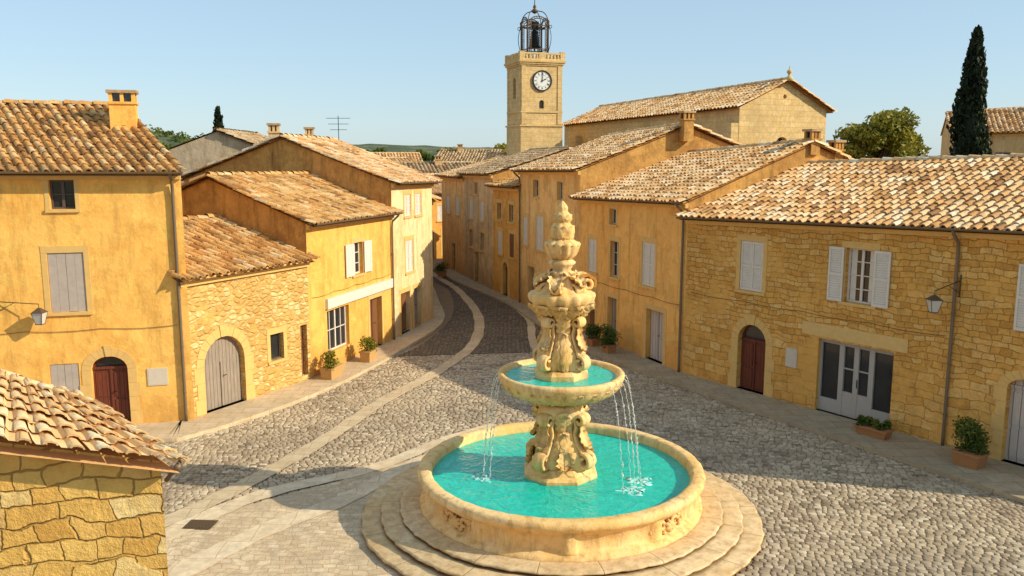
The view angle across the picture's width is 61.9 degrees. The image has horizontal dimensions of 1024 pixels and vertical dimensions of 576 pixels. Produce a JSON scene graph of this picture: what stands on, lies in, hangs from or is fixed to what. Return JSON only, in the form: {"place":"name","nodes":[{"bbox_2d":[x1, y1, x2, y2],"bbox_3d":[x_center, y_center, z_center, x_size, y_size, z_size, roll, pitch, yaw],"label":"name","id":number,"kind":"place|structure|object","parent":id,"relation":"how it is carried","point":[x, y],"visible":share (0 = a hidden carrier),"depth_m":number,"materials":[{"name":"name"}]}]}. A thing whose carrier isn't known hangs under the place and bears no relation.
{"place":"outdoors","nodes":[
{"label":"outdoors","id":0,"kind":"place"},
{"bbox_2d":[153,131,191,152],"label":"hill","id":1,"kind":"structure","parent":0,"point":[163,138],"depth_m":243.75,"materials":[{"name":"green plant"}]},
{"bbox_2d":[145,124,204,151],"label":"wood","id":2,"kind":"object","parent":1,"relation":"on","point":[177,137],"visible":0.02,"depth_m":245.36,"materials":[{"name":"green plant"}]},
{"bbox_2d":[166,480,341,575],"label":"plaza paving","id":3,"kind":"structure","parent":0,"point":[270,555],"depth_m":17.78,"materials":[{"name":"beige stone"}]},
{"bbox_2d":[168,454,425,575],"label":"stone strip","id":4,"kind":"object","parent":3,"relation":"on","point":[194,564],"visible":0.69,"depth_m":18.50,"materials":[{"name":"beige stone"}]},
{"bbox_2d":[118,287,444,442],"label":"pavement","id":5,"kind":"structure","parent":0,"point":[229,416],"depth_m":27.99,"materials":[{"name":"beige stone"}]},
{"bbox_2d":[319,349,344,379],"bbox_3d":[-6.451,2.677,30.513,0.712,1.049,1.200,1,9,4],"label":"planter box","id":6,"kind":"object","parent":5,"relation":"on","point":[331,369],"visible":1,"depth_m":30.22,"materials":[{"name":"ceramic"}]},
{"bbox_2d":[357,335,378,362],"bbox_3d":[-5.536,2.294,32.961,0.790,1.050,0.928,0,9,0],"label":"planter box","id":7,"kind":"object","parent":5,"relation":"on","point":[368,353],"visible":1,"depth_m":32.73,"materials":[{"name":"ceramic"}]},
{"bbox_2d":[287,460,408,575],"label":"plaza apron","id":8,"kind":"object","parent":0,"point":[332,543],"visible":0.49,"depth_m":17.82,"materials":[{"name":"beige stone"}]},
{"bbox_2d":[398,269,540,355],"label":"street","id":9,"kind":"structure","parent":0,"point":[505,329],"depth_m":39.21,"materials":[{"name":"grey stone"}]},
{"bbox_2d":[164,272,484,526],"bbox_3d":[-4.334,1.963,39.105,6.190,0.001,43.264,0,9,3],"label":"stone strip","id":10,"kind":"object","parent":9,"relation":"on","point":[247,482],"visible":0.9,"depth_m":24.62,"materials":[{"name":"beige stone"}]},
{"bbox_2d":[517,311,537,350],"bbox_3d":[0.017,1.432,42.503,1.858,0.001,26.239,-2,9,-12],"label":"stone strip","id":11,"kind":"object","parent":9,"relation":"on","point":[531,328],"visible":0.36,"depth_m":38.52,"materials":[{"name":"beige stone"}]},
{"bbox_2d":[0,0,1023,155],"label":"sky","id":12,"kind":"structure","parent":0,"point":[392,72],"materials":[{"name":"blue"}]},
{"bbox_2d":[158,258,1023,575],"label":"plaza ground","id":13,"kind":"structure","parent":0,"point":[444,296],"depth_m":22.80,"materials":[{"name":"grey stone"}]},
{"bbox_2d":[0,369,189,575],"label":"stone outbuilding","id":14,"kind":"structure","parent":13,"relation":"on","point":[81,491],"depth_m":8.09,"materials":[{"name":"stone"}]},
{"bbox_2d":[0,89,194,423],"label":"corner house","id":15,"kind":"structure","parent":13,"relation":"on","point":[92,247],"depth_m":24.51,"materials":[{"name":"paint"}]},
{"bbox_2d":[0,301,47,324],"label":"wall lamp","id":16,"kind":"object","parent":15,"relation":"attached to","point":[39,315],"visible":1,"depth_m":23.80,"materials":[{"name":"white glass"}]},
{"bbox_2d":[49,180,75,208],"bbox_3d":[-12.632,-2.637,24.032,0.640,0.808,0.209,0,9,0],"label":"window","id":17,"kind":"structure","parent":15,"relation":"in","point":[61,191],"depth_m":24.03,"materials":[{"name":"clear glass"}]},
{"bbox_2d":[50,363,79,390],"bbox_3d":[-12.911,2.642,24.713,0.758,0.950,0.179,-2,9,-14],"label":"window","id":18,"kind":"structure","parent":15,"relation":"in","point":[67,375],"depth_m":24.61,"materials":[{"name":"grey wood"}]},
{"bbox_2d":[47,252,86,311],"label":"shutters","id":19,"kind":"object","parent":15,"relation":"in","point":[66,270],"depth_m":24.26,"materials":[{"name":"grey wood"}]},
{"bbox_2d":[92,356,130,421],"bbox_3d":[-11.767,2.995,25.105,0.978,2.088,0.108,-2,9,-14],"label":"door","id":20,"kind":"structure","parent":15,"relation":"in","point":[110,374],"depth_m":25.12,"materials":[{"name":"red wood"}]},
{"bbox_2d":[168,127,268,182],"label":"village house","id":21,"kind":"structure","parent":13,"relation":"on","point":[205,149],"depth_m":44.72,"materials":[{"name":"paint"}]},
{"bbox_2d":[167,213,320,416],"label":"stone barn","id":22,"kind":"structure","parent":13,"relation":"on","point":[248,301],"depth_m":27.75,"materials":[{"name":"yellow stone"}]},
{"bbox_2d":[204,336,241,410],"bbox_3d":[-9.146,2.618,26.903,0.108,2.278,1.638,5,10,28],"label":"door","id":23,"kind":"structure","parent":22,"relation":"in","point":[222,360],"depth_m":26.99,"materials":[{"name":"grey wood"}]},
{"bbox_2d":[270,333,280,359],"bbox_3d":[-8.075,1.963,28.861,0.339,0.908,0.567,0,9,0],"label":"window","id":24,"kind":"structure","parent":22,"relation":"in","point":[274,338],"depth_m":28.98,"materials":[{"name":"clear glass"}]},
{"bbox_2d":[300,325,304,373],"bbox_3d":[-7.422,2.177,30.050,0.108,1.818,0.328,5,10,28],"label":"door","id":25,"kind":"structure","parent":22,"relation":"in","point":[301,330],"depth_m":30.15,"materials":[{"name":"brown wood"}]},
{"bbox_2d":[181,170,403,377],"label":"shop house","id":26,"kind":"structure","parent":13,"relation":"on","point":[346,235],"depth_m":31.99,"materials":[{"name":"paint"}]},
{"bbox_2d":[327,305,345,350],"bbox_3d":[-6.702,1.509,32.218,0.542,1.568,1.618,0,9,0],"label":"window","id":27,"kind":"structure","parent":26,"relation":"in","point":[336,318],"depth_m":32.42,"materials":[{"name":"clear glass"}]},
{"bbox_2d":[345,240,372,277],"bbox_3d":[-5.987,-1.161,33.384,0.704,1.264,2.089,0,9,0],"label":"window","id":28,"kind":"structure","parent":26,"relation":"in","point":[351,250],"depth_m":33.68,"materials":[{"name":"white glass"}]},
{"bbox_2d":[370,297,377,344],"bbox_3d":[-5.743,1.415,35.251,0.108,2.078,1.098,3,9,17],"label":"door","id":29,"kind":"structure","parent":26,"relation":"in","point":[373,302],"depth_m":35.42,"materials":[{"name":"brown wood"}]},
{"bbox_2d":[181,123,442,337],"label":"plastered house","id":30,"kind":"structure","parent":13,"relation":"on","point":[370,175],"depth_m":37.56,"materials":[{"name":"paint"}]},
{"bbox_2d":[401,292,405,331],"bbox_3d":[-4.930,1.082,38.191,0.035,1.828,1.068,2,9,15],"label":"door","id":31,"kind":"structure","parent":30,"relation":"in","point":[403,296],"depth_m":38.41,"materials":[{"name":"brown wood"}]},
{"bbox_2d":[404,195,409,215],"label":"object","id":32,"kind":"structure","parent":30,"relation":"in","point":[406,197],"depth_m":37.88,"materials":[{"name":"white wood"}]},
{"bbox_2d":[406,240,412,272],"bbox_3d":[-4.710,-1.443,38.355,0.405,1.428,0.907,0,9,0],"label":"window","id":33,"kind":"structure","parent":30,"relation":"in","point":[409,244],"depth_m":38.37,"materials":[{"name":"white wood"}]},
{"bbox_2d":[414,288,417,324],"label":"door","id":34,"kind":"structure","parent":30,"relation":"in","point":[415,289],"depth_m":39.84,"materials":[{"name":"grey wood"}]},
{"bbox_2d":[415,193,420,214],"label":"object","id":35,"kind":"structure","parent":30,"relation":"in","point":[417,196],"depth_m":39.12,"materials":[{"name":"white wood"}]},
{"bbox_2d":[432,194,441,204],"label":"village house","id":36,"kind":"structure","parent":13,"relation":"on","point":[438,198],"depth_m":41.08,"materials":[{"name":"paint"}]},
{"bbox_2d":[434,156,506,275],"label":"tall townhouse","id":37,"kind":"structure","parent":13,"relation":"on","point":[453,238],"depth_m":58.41,"materials":[{"name":"paint"}]},
{"bbox_2d":[447,195,448,212],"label":"window shutter","id":38,"kind":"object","parent":37,"relation":"in","point":[447,195],"depth_m":59.36,"materials":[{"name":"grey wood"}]},
{"bbox_2d":[456,197,458,214],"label":"window shutter","id":39,"kind":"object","parent":37,"relation":"in","point":[457,198],"depth_m":57.20,"materials":[{"name":"grey wood"}]},
{"bbox_2d":[484,175,520,300],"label":"orange townhouse","id":40,"kind":"structure","parent":13,"relation":"on","point":[505,235],"depth_m":47.67,"materials":[{"name":"paint"}]},
{"bbox_2d":[498,231,501,253],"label":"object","id":41,"kind":"structure","parent":40,"relation":"in","point":[499,232],"depth_m":48.75,"materials":[{"name":"grey wood"}]},
{"bbox_2d":[505,265,506,293],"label":"door","id":42,"kind":"structure","parent":40,"relation":"in","point":[506,265],"depth_m":48.55,"materials":[{"name":"brown wood"}]},
{"bbox_2d":[511,205,512,221],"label":"window","id":43,"kind":"structure","parent":40,"relation":"in","point":[511,205],"depth_m":47.12,"materials":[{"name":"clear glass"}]},
{"bbox_2d":[510,234,513,257],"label":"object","id":44,"kind":"structure","parent":40,"relation":"in","point":[511,235],"depth_m":46.97,"materials":[{"name":"brown wood"}]},
{"bbox_2d":[456,146,572,289],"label":"grey townhouse","id":45,"kind":"structure","parent":13,"relation":"on","point":[478,207],"depth_m":52.24,"materials":[{"name":"paint"}]},
{"bbox_2d":[469,199,471,217],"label":"window shutter","id":46,"kind":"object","parent":45,"relation":"in","point":[470,201],"depth_m":54.18,"materials":[{"name":"grey wood"}]},
{"bbox_2d":[480,201,483,221],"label":"window shutter","id":47,"kind":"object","parent":45,"relation":"in","point":[481,203],"depth_m":51.77,"materials":[{"name":"grey wood"}]},
{"bbox_2d":[361,201,763,575],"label":"fountain","id":48,"kind":"object","parent":13,"relation":"on","point":[561,485],"visible":1,"depth_m":18.03,"materials":[{"name":"stone"}]},
{"bbox_2d":[141,346,1023,575],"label":"cobblestones","id":49,"kind":"structure","parent":13,"relation":"on","point":[363,388],"depth_m":22.38,"materials":[{"name":"grey stone"}]},
{"bbox_2d":[165,423,495,541],"bbox_3d":[-4.471,4.710,21.486,1.202,0.001,11.419,7,12,40],"label":"stone strip","id":50,"kind":"object","parent":49,"relation":"on","point":[175,530],"visible":0.74,"depth_m":20.75,"materials":[{"name":"beige stone"}]},
{"bbox_2d":[183,519,218,528],"bbox_3d":[-6.790,5.147,18.608,0.632,0.011,0.462,1,9,4],"label":"drain grate","id":51,"kind":"object","parent":50,"relation":"on","point":[199,524],"visible":1,"depth_m":18.60,"materials":[{"name":"brown metal"}]},
{"bbox_2d":[509,111,742,305],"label":"tall townhouse","id":52,"kind":"structure","parent":13,"relation":"on","point":[549,184],"depth_m":39.85,"materials":[{"name":"paint"}]},
{"bbox_2d":[523,216,526,244],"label":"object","id":53,"kind":"structure","parent":52,"relation":"in","point":[524,217],"depth_m":44.98,"materials":[{"name":"grey wood"}]},
{"bbox_2d":[532,267,533,289],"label":"door","id":54,"kind":"structure","parent":52,"relation":"in","point":[532,267],"depth_m":44.67,"materials":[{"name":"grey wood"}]},
{"bbox_2d":[536,180,537,196],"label":"window","id":55,"kind":"structure","parent":52,"relation":"in","point":[536,180],"depth_m":43.38,"materials":[{"name":"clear glass"}]},
{"bbox_2d":[536,215,542,250],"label":"window","id":56,"kind":"structure","parent":52,"relation":"in","point":[539,219],"depth_m":42.91,"materials":[{"name":"grey wood"}]},
{"bbox_2d":[560,182,561,199],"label":"window","id":57,"kind":"structure","parent":52,"relation":"in","point":[560,182],"depth_m":40.30,"materials":[{"name":"brown glass"}]},
{"bbox_2d":[568,129,853,372],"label":"amber townhouse","id":58,"kind":"structure","parent":13,"relation":"on","point":[633,243],"depth_m":33.28,"materials":[{"name":"paint"}]},
{"bbox_2d":[589,239,595,271],"bbox_3d":[3.585,-1.417,37.087,0.449,1.428,0.725,0,9,0],"label":"window shutter","id":59,"kind":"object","parent":58,"relation":"in","point":[592,243],"depth_m":37.06,"materials":[{"name":"grey wood"}]},
{"bbox_2d":[590,300,594,324],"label":"door","id":60,"kind":"structure","parent":58,"relation":"in","point":[592,313],"depth_m":37.74,"materials":[{"name":"brown wood"}]},
{"bbox_2d":[613,209,615,223],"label":"window","id":61,"kind":"structure","parent":58,"relation":"in","point":[614,210],"depth_m":35.44,"materials":[{"name":"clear glass"}]},
{"bbox_2d":[612,298,616,342],"bbox_3d":[4.326,1.371,35.859,0.108,1.978,0.738,-4,10,-23],"label":"door","id":62,"kind":"structure","parent":58,"relation":"in","point":[614,300],"depth_m":35.97,"materials":[{"name":"grey wood"}]},
{"bbox_2d":[613,241,618,276],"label":"window","id":63,"kind":"structure","parent":58,"relation":"in","point":[616,244],"depth_m":35.56,"materials":[{"name":"black glass"}]},
{"bbox_2d":[642,242,654,286],"bbox_3d":[5.363,-0.914,32.960,0.520,1.688,0.890,0,9,0],"label":"window","id":64,"kind":"structure","parent":58,"relation":"in","point":[648,248],"depth_m":32.94,"materials":[{"name":"grey wood"}]},
{"bbox_2d":[650,310,662,361],"bbox_3d":[5.613,1.835,32.889,0.108,1.978,1.198,-4,10,-23],"label":"door","id":65,"kind":"structure","parent":58,"relation":"in","point":[656,331],"depth_m":33.02,"materials":[{"name":"paint"}]},
{"bbox_2d":[674,153,1023,466],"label":"stone townhouse","id":66,"kind":"structure","parent":13,"relation":"on","point":[813,284],"depth_m":25.41,"materials":[{"name":"yellow stone"}]},
{"bbox_2d":[740,240,763,291],"bbox_3d":[8.006,-0.728,28.305,0.181,1.658,0.918,-6,11,-35],"label":"window","id":67,"kind":"structure","parent":66,"relation":"in","point":[751,251],"depth_m":28.26,"materials":[{"name":"grey wood"}]},
{"bbox_2d":[740,325,765,392],"bbox_3d":[8.130,2.341,28.680,0.108,2.278,1.148,-6,11,-35],"label":"door","id":68,"kind":"structure","parent":66,"relation":"in","point":[753,339],"depth_m":28.76,"materials":[{"name":"red wood"}]},
{"bbox_2d":[817,339,893,422],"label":"glazed door","id":69,"kind":"structure","parent":66,"relation":"in","point":[854,380],"depth_m":25.68,"materials":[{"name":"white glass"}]},
{"bbox_2d":[826,246,891,308],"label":"window","id":70,"kind":"structure","parent":66,"relation":"in","point":[869,271],"depth_m":25.20,"materials":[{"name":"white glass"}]},
{"bbox_2d":[925,275,961,312],"bbox_3d":[11.486,0.157,22.641,0.877,1.000,0.340,0,9,0],"label":"wall lamp","id":71,"kind":"object","parent":66,"relation":"attached to","point":[934,302],"visible":1,"depth_m":22.61,"materials":[{"name":"white glass"}]},
{"bbox_2d":[1005,380,1023,463],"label":"door","id":72,"kind":"structure","parent":66,"relation":"in","point":[1014,450],"depth_m":22.02,"materials":[{"name":"paint"}]},
{"bbox_2d":[1013,264,1023,331],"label":"window","id":73,"kind":"structure","parent":66,"relation":"in","point":[1018,325],"depth_m":21.44,"materials":[{"name":"grey wood"}]},
{"bbox_2d":[833,106,921,158],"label":"broadleaf tree","id":74,"kind":"object","parent":13,"relation":"on","point":[883,133],"visible":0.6,"depth_m":52.83,"materials":[{"name":"green plant"}]},
{"bbox_2d":[895,134,937,156],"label":"broadleaf tree","id":75,"kind":"object","parent":13,"relation":"on","point":[919,147],"visible":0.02,"depth_m":56.36,"materials":[{"name":"green plant"}]},
{"bbox_2d":[946,24,992,155],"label":"cypress tree","id":76,"kind":"object","parent":13,"relation":"on","point":[967,121],"visible":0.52,"depth_m":58.74,"materials":[{"name":"green plant"}]},
{"bbox_2d":[353,144,939,162],"bbox_3d":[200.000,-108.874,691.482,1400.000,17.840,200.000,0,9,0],"label":"hill","id":77,"kind":"structure","parent":0,"point":[406,148],"depth_m":720.98,"materials":[{"name":"green plant"}]},
{"bbox_2d":[443,269,1023,503],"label":"pavement","id":78,"kind":"structure","parent":0,"point":[1001,478],"depth_m":25.41,"materials":[{"name":"beige stone"}]},
{"bbox_2d":[434,261,449,275],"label":"planter box","id":79,"kind":"object","parent":78,"relation":"on","point":[440,270],"visible":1,"depth_m":55.85,"materials":[{"name":"ceramic"}]},
{"bbox_2d":[582,323,601,346],"bbox_3d":[3.365,1.905,35.692,0.860,0.976,0.785,-6,11,-35],"label":"planter box","id":80,"kind":"object","parent":78,"relation":"on","point":[591,329],"visible":0.95,"depth_m":35.52,"materials":[{"name":"ceramic"}]},
{"bbox_2d":[597,323,621,353],"bbox_3d":[3.897,1.983,34.329,0.912,1.243,1.002,-4,10,-23],"label":"planter box","id":81,"kind":"object","parent":78,"relation":"on","point":[607,340],"visible":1,"depth_m":34.14,"materials":[{"name":"ceramic"}]},
{"bbox_2d":[853,414,894,439],"bbox_3d":[10.268,3.909,24.212,0.591,0.560,1.053,-8,12,-41],"label":"planter box","id":82,"kind":"object","parent":78,"relation":"on","point":[869,426],"visible":1,"depth_m":24.08,"materials":[{"name":"ceramic"}]},
{"bbox_2d":[951,415,990,469],"bbox_3d":[11.739,3.916,21.963,0.931,1.241,1.224,0,9,0],"label":"planter box","id":83,"kind":"object","parent":78,"relation":"on","point":[968,453],"visible":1,"depth_m":21.70,"materials":[{"name":"ceramic"}]},
{"label":"ground","id":84,"kind":"structure","parent":0,"visible":0},
{"bbox_2d":[212,106,223,131],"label":"cypress tree","id":85,"kind":"object","parent":84,"relation":"on","point":[218,120],"visible":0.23,"depth_m":107.72,"materials":[{"name":"green plant"}]},
{"bbox_2d":[367,147,388,151],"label":"broadleaf tree","id":86,"kind":"object","parent":84,"relation":"on","point":[382,149],"visible":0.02,"depth_m":127.53,"materials":[{"name":"green plant"}]},
{"bbox_2d":[372,152,422,161],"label":"village house","id":87,"kind":"structure","parent":84,"relation":"on","point":[415,156],"depth_m":98.48,"materials":[{"name":"orange tile"}]},
{"bbox_2d":[381,156,414,162],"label":"village house","id":88,"kind":"structure","parent":84,"relation":"on","point":[406,159],"depth_m":84.54,"materials":[{"name":"tile"}]},
{"bbox_2d":[407,149,430,161],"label":"broadleaf tree","id":89,"kind":"object","parent":84,"relation":"on","point":[426,156],"visible":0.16,"depth_m":122.96,"materials":[{"name":"green plant"}]},
{"bbox_2d":[425,173,442,258],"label":"village house","id":90,"kind":"structure","parent":84,"relation":"on","point":[437,225],"depth_m":66.42,"materials":[{"name":"orange paint"}]},
{"bbox_2d":[438,205,441,220],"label":"window shutter","id":91,"kind":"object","parent":90,"relation":"in","point":[439,207],"depth_m":66.40,"materials":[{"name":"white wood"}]},
{"bbox_2d":[394,155,475,172],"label":"village house","id":92,"kind":"structure","parent":84,"relation":"on","point":[437,165],"depth_m":77.15,"materials":[{"name":"orange tile"}]},
{"bbox_2d":[431,147,451,160],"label":"broadleaf tree","id":93,"kind":"object","parent":84,"relation":"on","point":[432,157],"visible":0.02,"depth_m":125.98,"materials":[{"name":"green plant"}]},
{"bbox_2d":[434,144,501,162],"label":"village house","id":94,"kind":"structure","parent":84,"relation":"on","point":[459,153],"depth_m":100.88,"materials":[{"name":"beige tile"}]},
{"bbox_2d":[483,146,506,160],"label":"village house","id":95,"kind":"structure","parent":84,"relation":"on","point":[488,155],"depth_m":88.09,"materials":[{"name":"orange paint"}]},
{"bbox_2d":[490,142,506,151],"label":"broadleaf tree","id":96,"kind":"object","parent":84,"relation":"on","point":[503,147],"visible":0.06,"depth_m":105.49,"materials":[{"name":"green plant"}]},
{"bbox_2d":[504,0,565,155],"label":"clock tower","id":97,"kind":"structure","parent":84,"relation":"on","point":[534,102],"depth_m":82.40,"materials":[{"name":"beige stone"}]},
{"bbox_2d":[539,100,542,108],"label":"window","id":98,"kind":"structure","parent":97,"relation":"in","point":[541,102],"depth_m":82.58,"materials":[{"name":"black glass"}]},
{"bbox_2d":[562,66,836,147],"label":"church","id":99,"kind":"structure","parent":84,"relation":"on","point":[788,107],"depth_m":66.93,"materials":[{"name":"beige stone"}]},
{"bbox_2d":[940,106,1023,156],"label":"village house","id":100,"kind":"structure","parent":84,"relation":"on","point":[1006,126],"depth_m":64.56,"materials":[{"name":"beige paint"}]},
{"bbox_2d":[995,152,1009,154],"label":"window","id":101,"kind":"structure","parent":100,"relation":"in","point":[1007,153],"depth_m":64.00,"materials":[{"name":"grey glass"}]}
]}

